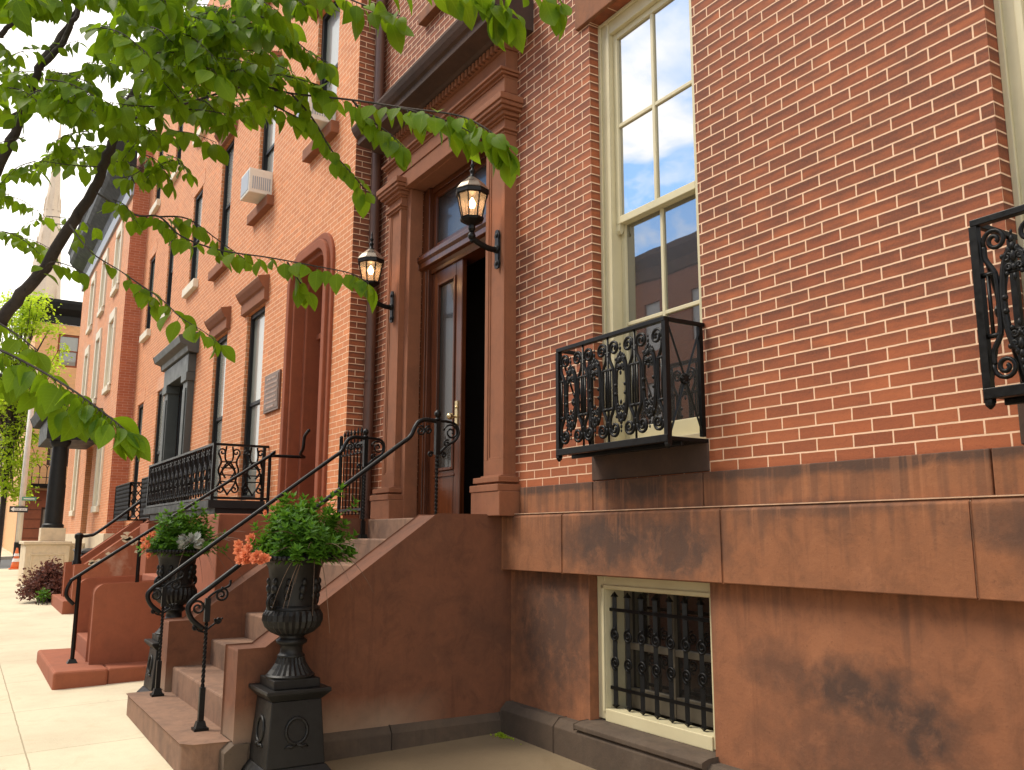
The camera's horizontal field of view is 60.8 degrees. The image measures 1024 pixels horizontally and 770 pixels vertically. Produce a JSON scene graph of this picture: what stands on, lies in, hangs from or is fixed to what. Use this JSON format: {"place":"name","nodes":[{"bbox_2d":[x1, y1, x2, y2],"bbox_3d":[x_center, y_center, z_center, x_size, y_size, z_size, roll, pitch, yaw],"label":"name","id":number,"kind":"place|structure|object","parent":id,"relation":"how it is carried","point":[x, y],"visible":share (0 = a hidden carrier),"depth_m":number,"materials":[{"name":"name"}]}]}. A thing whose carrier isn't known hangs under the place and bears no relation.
{"place":"outdoors","nodes":[
{"label":"outdoors","id":0,"kind":"place"},
{"bbox_2d":[0,560,11,568],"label":"cross road","id":1,"kind":"structure","parent":0,"point":[5,564],"depth_m":33.71,"materials":[{"name":"grey asphalt"}]},
{"bbox_2d":[9,370,37,558],"bbox_3d":[-16.169,2.774,29.041,0.750,6.650,0.262,6,-12,-32],"label":"street pole","id":2,"kind":"object","parent":1,"relation":"on","point":[21,508],"visible":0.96,"depth_m":28.86,"materials":[{"name":"grey metal"}]},
{"bbox_2d":[0,287,72,560],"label":"spring tree","id":3,"kind":"object","parent":1,"relation":"on","point":[15,428],"visible":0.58,"depth_m":33.54,"materials":[{"name":"green plant"}]},
{"bbox_2d":[1,547,12,556],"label":"sidewalk","id":4,"kind":"structure","parent":0,"point":[4,552],"depth_m":40.90,"materials":[{"name":"concrete"}]},
{"bbox_2d":[73,548,92,555],"bbox_3d":[-8.833,3.941,18.377,0.786,0.990,0.692,6,-12,-32],"label":"trash bin","id":5,"kind":"object","parent":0,"point":[84,551],"visible":0.12,"depth_m":18.12,"materials":[{"name":"black plastic"}]},
{"bbox_2d":[0,569,172,769],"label":"sidewalk","id":6,"kind":"structure","parent":0,"point":[43,726],"depth_m":7.46,"materials":[{"name":"concrete"}]},
{"bbox_2d":[8,548,19,568],"bbox_3d":[-16.092,5.632,28.317,0.380,0.680,0.380,6,-12,-32],"label":"traffic cone","id":7,"kind":"object","parent":6,"relation":"on","point":[15,562],"visible":0.8,"depth_m":28.22,"materials":[{"name":"orange plastic"}]},
{"bbox_2d":[15,556,63,603],"bbox_3d":[-9.235,3.878,17.417,1.126,0.931,1.255,1,-10,-2],"label":"barberry bush","id":8,"kind":"object","parent":6,"relation":"on","point":[48,575],"visible":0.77,"depth_m":17.11,"materials":[{"name":"purple plant"}]},
{"bbox_2d":[33,587,51,604],"bbox_3d":[-8.977,4.030,16.701,0.389,0.341,0.301,-6,-12,33],"label":"weed","id":9,"kind":"object","parent":6,"relation":"on","point":[44,597],"visible":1,"depth_m":16.66,"materials":[{"name":"green plant"}]},
{"bbox_2d":[51,520,166,613],"bbox_3d":[-7.240,3.341,15.931,1.730,1.735,3.150,6,-12,-32],"label":"weathered stoop","id":10,"kind":"object","parent":6,"relation":"on","point":[122,562],"visible":0.48,"depth_m":15.30,"materials":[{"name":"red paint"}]},
{"bbox_2d":[72,491,153,564],"bbox_3d":[-7.153,2.533,15.795,1.353,1.401,0.150,6,-12,-32],"label":"iron handrail","id":11,"kind":"object","parent":10,"relation":"on","point":[79,537],"visible":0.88,"depth_m":15.43,"materials":[{"name":"black metal"}]},
{"bbox_2d":[113,476,189,521],"bbox_3d":[-7.036,2.245,16.878,0.640,0.752,4.140,6,-12,-32],"label":"lattice railing","id":12,"kind":"object","parent":10,"relation":"on","point":[123,493],"visible":0.61,"depth_m":17.01,"materials":[{"name":"black metal"}]},
{"bbox_2d":[137,633,159,691],"bbox_3d":[-3.135,2.591,8.005,0.470,0.599,0.470,6,-12,-32],"label":"urn pedestal","id":13,"kind":"object","parent":6,"relation":"on","point":[150,674],"visible":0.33,"depth_m":7.87,"materials":[{"name":"metal"}]},
{"bbox_2d":[146,549,209,634],"bbox_3d":[-3.133,1.917,8.122,0.564,0.768,0.568,6,-12,-32],"label":"garden urn","id":14,"kind":"object","parent":13,"relation":"on","point":[185,593],"visible":0.68,"depth_m":8.01,"materials":[{"name":"metal"}]},
{"bbox_2d":[140,531,155,558],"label":"coral flowers","id":15,"kind":"object","parent":14,"relation":"in","point":[148,545],"visible":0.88,"depth_m":8.05,"materials":[{"name":"orange plant"}]},
{"bbox_2d":[135,501,229,556],"bbox_3d":[-3.042,1.354,8.243,0.851,0.533,0.705,0,-10,2],"label":"leafy shrub","id":16,"kind":"object","parent":14,"relation":"in","point":[165,538],"visible":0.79,"depth_m":8.10,"materials":[{"name":"green plant"}]},
{"bbox_2d":[176,531,204,548],"bbox_3d":[-2.955,1.435,8.029,0.264,0.184,0.244,6,-12,-32],"label":"silver foliage plant","id":17,"kind":"object","parent":14,"relation":"in","point":[196,540],"visible":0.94,"depth_m":8.00,"materials":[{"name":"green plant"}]},
{"bbox_2d":[173,531,242,586],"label":"spike grass","id":18,"kind":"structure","parent":14,"relation":"in","point":[211,549],"depth_m":8.05,"materials":[{"name":"green plant"}]},
{"bbox_2d":[36,513,326,689],"bbox_3d":[-3.694,2.443,9.640,2.459,1.970,2.820,6,-12,-32],"label":"red stoop","id":19,"kind":"object","parent":6,"relation":"on","point":[118,622],"visible":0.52,"depth_m":9.05,"materials":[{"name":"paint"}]},
{"bbox_2d":[64,429,309,663],"bbox_3d":[-3.443,1.701,9.594,2.516,2.537,0.656,6,-12,-32],"label":"iron handrail","id":20,"kind":"object","parent":19,"relation":"on","point":[71,660],"visible":0.97,"depth_m":9.49,"materials":[{"name":"black metal"}]},
{"bbox_2d":[0,0,571,461],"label":"street tree","id":21,"kind":"object","parent":6,"relation":"on","point":[196,50],"visible":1,"depth_m":2.64,"materials":[{"name":"green plant"}]},
{"bbox_2d":[241,675,331,769],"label":"urn pedestal","id":22,"kind":"object","parent":6,"relation":"on","point":[287,731],"visible":0.98,"depth_m":5.44,"materials":[{"name":"metal"}]},
{"bbox_2d":[262,555,338,679],"bbox_3d":[-1.430,1.500,5.691,0.564,0.768,0.568,6,-12,-32],"label":"garden urn","id":23,"kind":"object","parent":22,"relation":"on","point":[293,623],"visible":0.79,"depth_m":5.58,"materials":[{"name":"metal"}]},
{"bbox_2d":[233,532,270,564],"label":"coral flowers","id":24,"kind":"object","parent":23,"relation":"in","point":[246,556],"visible":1,"depth_m":5.54,"materials":[{"name":"orange plant"}]},
{"bbox_2d":[245,482,360,565],"bbox_3d":[-1.349,0.915,5.787,0.736,0.569,0.810,6,-12,-32],"label":"leafy shrub","id":25,"kind":"object","parent":23,"relation":"in","point":[306,529],"visible":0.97,"depth_m":5.65,"materials":[{"name":"green plant"}]},
{"bbox_2d":[267,531,373,630],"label":"spike grass","id":26,"kind":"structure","parent":23,"relation":"in","point":[314,569],"depth_m":5.43,"materials":[{"name":"green plant"}]},
{"bbox_2d":[0,0,208,373],"label":"sky","id":27,"kind":"structure","parent":0,"point":[15,267],"materials":[{"name":"white"}]},
{"bbox_2d":[324,732,595,769],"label":"areaway paving","id":28,"kind":"structure","parent":0,"point":[485,752],"depth_m":5.87,"materials":[{"name":"brown concrete"}]},
{"bbox_2d":[490,731,520,744],"bbox_3d":[-0.041,2.570,6.351,0.127,0.026,0.376,6,-12,-32],"label":"moss","id":29,"kind":"object","parent":28,"relation":"on","point":[502,734],"visible":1,"depth_m":6.43,"materials":[{"name":"green plant"}]},
{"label":"ground","id":30,"kind":"structure","parent":0,"visible":0},
{"bbox_2d":[0,401,8,503],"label":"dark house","id":31,"kind":"structure","parent":30,"relation":"on","point":[2,446],"depth_m":53.77,"materials":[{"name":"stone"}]},
{"bbox_2d":[2,295,82,553],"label":"corner building","id":32,"kind":"structure","parent":30,"relation":"on","point":[69,311],"depth_m":40.62,"materials":[{"name":"beige brick"}]},
{"bbox_2d":[40,507,63,527],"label":"window","id":33,"kind":"structure","parent":32,"relation":"in","point":[43,508],"depth_m":39.45,"materials":[{"name":"glass"}]},
{"bbox_2d":[46,448,68,465],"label":"window","id":34,"kind":"structure","parent":32,"relation":"in","point":[49,452],"depth_m":39.97,"materials":[{"name":"glass"}]},
{"bbox_2d":[56,334,78,367],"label":"window","id":35,"kind":"structure","parent":32,"relation":"in","point":[72,341],"depth_m":41.04,"materials":[{"name":"brown paint"}]},
{"bbox_2d":[25,124,61,343],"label":"church steeple","id":36,"kind":"object","parent":30,"relation":"on","point":[46,236],"visible":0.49,"depth_m":163.98,"materials":[{"name":"stone"}]},
{"bbox_2d":[18,140,202,583],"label":"brick townhouse","id":37,"kind":"structure","parent":30,"relation":"on","point":[108,350],"depth_m":23.04,"materials":[{"name":"orange brick"}]},
{"bbox_2d":[94,342,98,397],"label":"window","id":38,"kind":"structure","parent":37,"relation":"in","point":[98,342],"depth_m":25.64,"materials":[{"name":"beige glass"}]},
{"bbox_2d":[96,448,101,505],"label":"window","id":39,"kind":"structure","parent":37,"relation":"in","point":[100,448],"depth_m":23.00,"materials":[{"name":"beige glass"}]},
{"bbox_2d":[102,268,105,304],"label":"window","id":40,"kind":"structure","parent":37,"relation":"in","point":[105,268],"depth_m":26.09,"materials":[{"name":"beige glass"}]},
{"bbox_2d":[107,323,112,383],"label":"window","id":41,"kind":"structure","parent":37,"relation":"in","point":[112,323],"depth_m":23.39,"materials":[{"name":"beige glass"}]},
{"bbox_2d":[115,236,120,283],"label":"window","id":42,"kind":"structure","parent":37,"relation":"in","point":[120,236],"depth_m":23.83,"materials":[{"name":"beige glass"}]},
{"bbox_2d":[124,0,222,526],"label":"brick townhouse","id":43,"kind":"structure","parent":30,"relation":"on","point":[165,399],"depth_m":18.22,"materials":[{"name":"orange brick"}]},
{"bbox_2d":[131,403,143,517],"bbox_3d":[-8.698,1.766,20.424,0.130,2.670,0.750,6,-12,-32],"label":"window","id":44,"kind":"structure","parent":43,"relation":"in","point":[136,470],"depth_m":20.63,"materials":[{"name":"black paint"}]},
{"bbox_2d":[146,255,155,328],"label":"window","id":45,"kind":"structure","parent":43,"relation":"in","point":[153,260],"depth_m":21.25,"materials":[{"name":"black glass"}]},
{"bbox_2d":[153,390,163,503],"bbox_3d":[-7.403,1.417,18.392,0.130,2.670,0.780,6,-12,-32],"label":"window","id":46,"kind":"structure","parent":43,"relation":"in","point":[161,398],"depth_m":18.69,"materials":[{"name":"glass"}]},
{"bbox_2d":[156,150,163,198],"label":"window","id":47,"kind":"structure","parent":43,"relation":"in","point":[161,153],"depth_m":21.72,"materials":[{"name":"black glass"}]},
{"bbox_2d":[166,227,175,304],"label":"window","id":48,"kind":"structure","parent":43,"relation":"in","point":[171,260],"depth_m":19.22,"materials":[{"name":"black glass"}]},
{"bbox_2d":[174,386,182,501],"bbox_3d":[-6.131,1.309,16.669,0.300,2.760,1.400,6,-12,-32],"label":"door","id":49,"kind":"structure","parent":43,"relation":"in","point":[181,388],"depth_m":17.19,"materials":[{"name":"black paint"}]},
{"bbox_2d":[177,125,182,164],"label":"window","id":50,"kind":"structure","parent":43,"relation":"in","point":[180,128],"depth_m":19.74,"materials":[{"name":"black glass"}]},
{"bbox_2d":[190,189,202,281],"bbox_3d":[-6.086,-2.861,17.031,0.130,1.900,0.760,6,-12,-32],"label":"window","id":51,"kind":"structure","parent":43,"relation":"in","point":[198,208],"depth_m":17.21,"materials":[{"name":"grey glass"}]},
{"bbox_2d":[189,0,376,526],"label":"brick townhouse","id":52,"kind":"structure","parent":30,"relation":"on","point":[262,325],"depth_m":11.33,"materials":[{"name":"orange brick"}]},
{"bbox_2d":[143,443,268,520],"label":"cast iron balcony","id":53,"kind":"structure","parent":52,"relation":"attached to","point":[189,465],"depth_m":11.71,"materials":[{"name":"black paint"}]},
{"bbox_2d":[208,333,227,499],"bbox_3d":[-4.733,0.555,14.268,0.130,2.770,0.850,6,-12,-32],"label":"window","id":54,"kind":"structure","parent":52,"relation":"in","point":[221,359],"depth_m":14.50,"materials":[{"name":"glass"}]},
{"bbox_2d":[220,138,234,255],"bbox_3d":[-4.878,-3.151,15.167,0.130,2.280,0.760,6,-12,-32],"label":"window","id":55,"kind":"structure","parent":52,"relation":"in","point":[230,150],"depth_m":15.37,"materials":[{"name":"black glass"}]},
{"bbox_2d":[241,306,264,496],"bbox_3d":[-3.654,0.264,12.574,0.130,2.770,0.910,6,-12,-32],"label":"window","id":56,"kind":"structure","parent":52,"relation":"in","point":[251,433],"depth_m":12.78,"materials":[{"name":"white glass"}]},
{"bbox_2d":[240,167,272,203],"bbox_3d":[-3.699,-2.898,12.780,0.436,0.370,0.445,6,-12,-32],"label":"air conditioner","id":57,"kind":"object","parent":52,"relation":"attached to","point":[256,186],"visible":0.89,"depth_m":12.60,"materials":[{"name":"white plastic"}]},
{"bbox_2d":[262,90,275,171],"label":"window","id":58,"kind":"structure","parent":52,"relation":"in","point":[269,132],"depth_m":13.39,"materials":[{"name":"grey glass"}]},
{"bbox_2d":[263,369,281,413],"bbox_3d":[-3.201,0.096,11.633,0.039,0.520,0.650,6,-12,-32],"label":"wall plaque","id":59,"kind":"object","parent":52,"relation":"attached to","point":[272,391],"depth_m":11.55,"materials":[{"name":"brown metal"}]},
{"bbox_2d":[296,92,335,129],"bbox_3d":[-2.369,-3.316,10.704,0.436,0.370,0.465,6,-12,-32],"label":"air conditioner","id":60,"kind":"object","parent":52,"relation":"attached to","point":[321,120],"visible":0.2,"depth_m":10.47,"materials":[{"name":"white plastic"}]},
{"bbox_2d":[320,1,339,94],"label":"window","id":61,"kind":"structure","parent":52,"relation":"in","point":[330,24],"depth_m":11.27,"materials":[{"name":"white glass"}]},
{"bbox_2d":[126,513,510,769],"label":"entrance stoop","id":62,"kind":"object","parent":30,"relation":"on","point":[413,649],"visible":0.76,"depth_m":6.41,"materials":[{"name":"stone"}]},
{"bbox_2d":[145,428,385,696],"bbox_3d":[-2.166,1.508,7.934,2.140,2.360,0.096,6,-12,-32],"label":"handrail","id":63,"kind":"object","parent":62,"relation":"on","point":[157,691],"visible":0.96,"depth_m":7.75,"materials":[{"name":"black metal"}]},
{"bbox_2d":[185,410,459,731],"bbox_3d":[-1.353,1.289,6.657,2.140,2.360,0.096,6,-12,-32],"label":"handrail","id":64,"kind":"object","parent":62,"relation":"on","point":[200,722],"visible":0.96,"depth_m":6.21,"materials":[{"name":"black metal"}]},
{"bbox_2d":[337,427,365,518],"bbox_3d":[-1.630,0.902,8.872,0.044,0.925,0.683,6,-12,-32],"label":"iron fence","id":65,"kind":"object","parent":62,"relation":"on","point":[342,456],"visible":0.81,"depth_m":8.91,"materials":[{"name":"black metal"}]},
{"bbox_2d":[351,0,1023,769],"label":"brick townhouse","id":66,"kind":"structure","parent":30,"relation":"on","point":[785,202],"depth_m":4.99,"materials":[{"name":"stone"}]},
{"bbox_2d":[360,0,385,518],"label":"downspout","id":67,"kind":"object","parent":66,"relation":"attached to","point":[369,381],"visible":0.34,"depth_m":9.52,"materials":[{"name":"black metal"}]},
{"bbox_2d":[358,233,393,322],"bbox_3d":[-1.390,-1.122,8.927,0.270,0.932,0.382,-45,-46,76],"label":"wall lantern","id":68,"kind":"object","parent":66,"relation":"attached to","point":[371,258],"depth_m":8.90,"materials":[{"name":"black metal"}]},
{"bbox_2d":[428,259,466,513],"bbox_3d":[-0.666,0.027,8.373,0.155,2.425,0.630,6,-12,-32],"label":"door","id":69,"kind":"structure","parent":66,"relation":"in","point":[449,294],"depth_m":8.34,"materials":[{"name":"brown wood"}]},
{"bbox_2d":[433,158,485,247],"bbox_3d":[-0.448,-1.745,8.439,0.050,0.630,1.260,6,-12,-32],"label":"transom window","id":70,"kind":"structure","parent":66,"relation":"in","point":[447,224],"depth_m":8.68,"materials":[{"name":"clear glass"}]},
{"bbox_2d":[455,160,500,268],"bbox_3d":[-0.273,-1.443,7.178,0.382,0.932,0.270,2,-10,-9],"label":"wall lantern","id":71,"kind":"object","parent":66,"relation":"attached to","point":[472,190],"depth_m":7.14,"materials":[{"name":"black metal"}]},
{"bbox_2d":[555,316,708,461],"bbox_3d":[0.731,0.071,5.574,0.328,0.778,1.123,6,-12,-32],"label":"window balcony","id":72,"kind":"structure","parent":66,"relation":"attached to","point":[584,406],"depth_m":5.37,"materials":[{"name":"black metal"}]},
{"bbox_2d":[598,0,705,442],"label":"window","id":73,"kind":"structure","parent":66,"relation":"in","point":[650,244],"depth_m":6.09,"materials":[{"name":"glass"}]},
{"bbox_2d":[597,576,715,750],"bbox_3d":[0.981,1.714,5.544,0.230,0.948,1.158,6,-12,-32],"label":"basement window","id":74,"kind":"structure","parent":66,"relation":"in","point":[693,735],"depth_m":5.65,"materials":[{"name":"beige paint"}]},
{"bbox_2d":[609,591,712,730],"bbox_3d":[0.957,1.717,5.489,0.049,0.763,1.065,6,-12,-32],"label":"window grille","id":75,"kind":"object","parent":66,"relation":"attached to","point":[702,678],"depth_m":5.51,"materials":[{"name":"black metal"}]},
{"bbox_2d":[968,204,1023,409],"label":"window balcony","id":76,"kind":"structure","parent":66,"relation":"attached to","point":[1012,265],"depth_m":3.45,"materials":[{"name":"black metal"}]},
{"bbox_2d":[993,0,1023,300],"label":"window","id":77,"kind":"structure","parent":66,"relation":"in","point":[1009,14],"depth_m":3.89,"materials":[{"name":"beige paint"}]},
{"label":"road","id":78,"kind":"structure","parent":0,"visible":0},
{"bbox_2d":[1,556,12,568],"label":"kerb","id":79,"kind":"structure","parent":78,"relation":"on","point":[6,557],"depth_m":37.59,"materials":[{"name":"concrete"}]}
]}

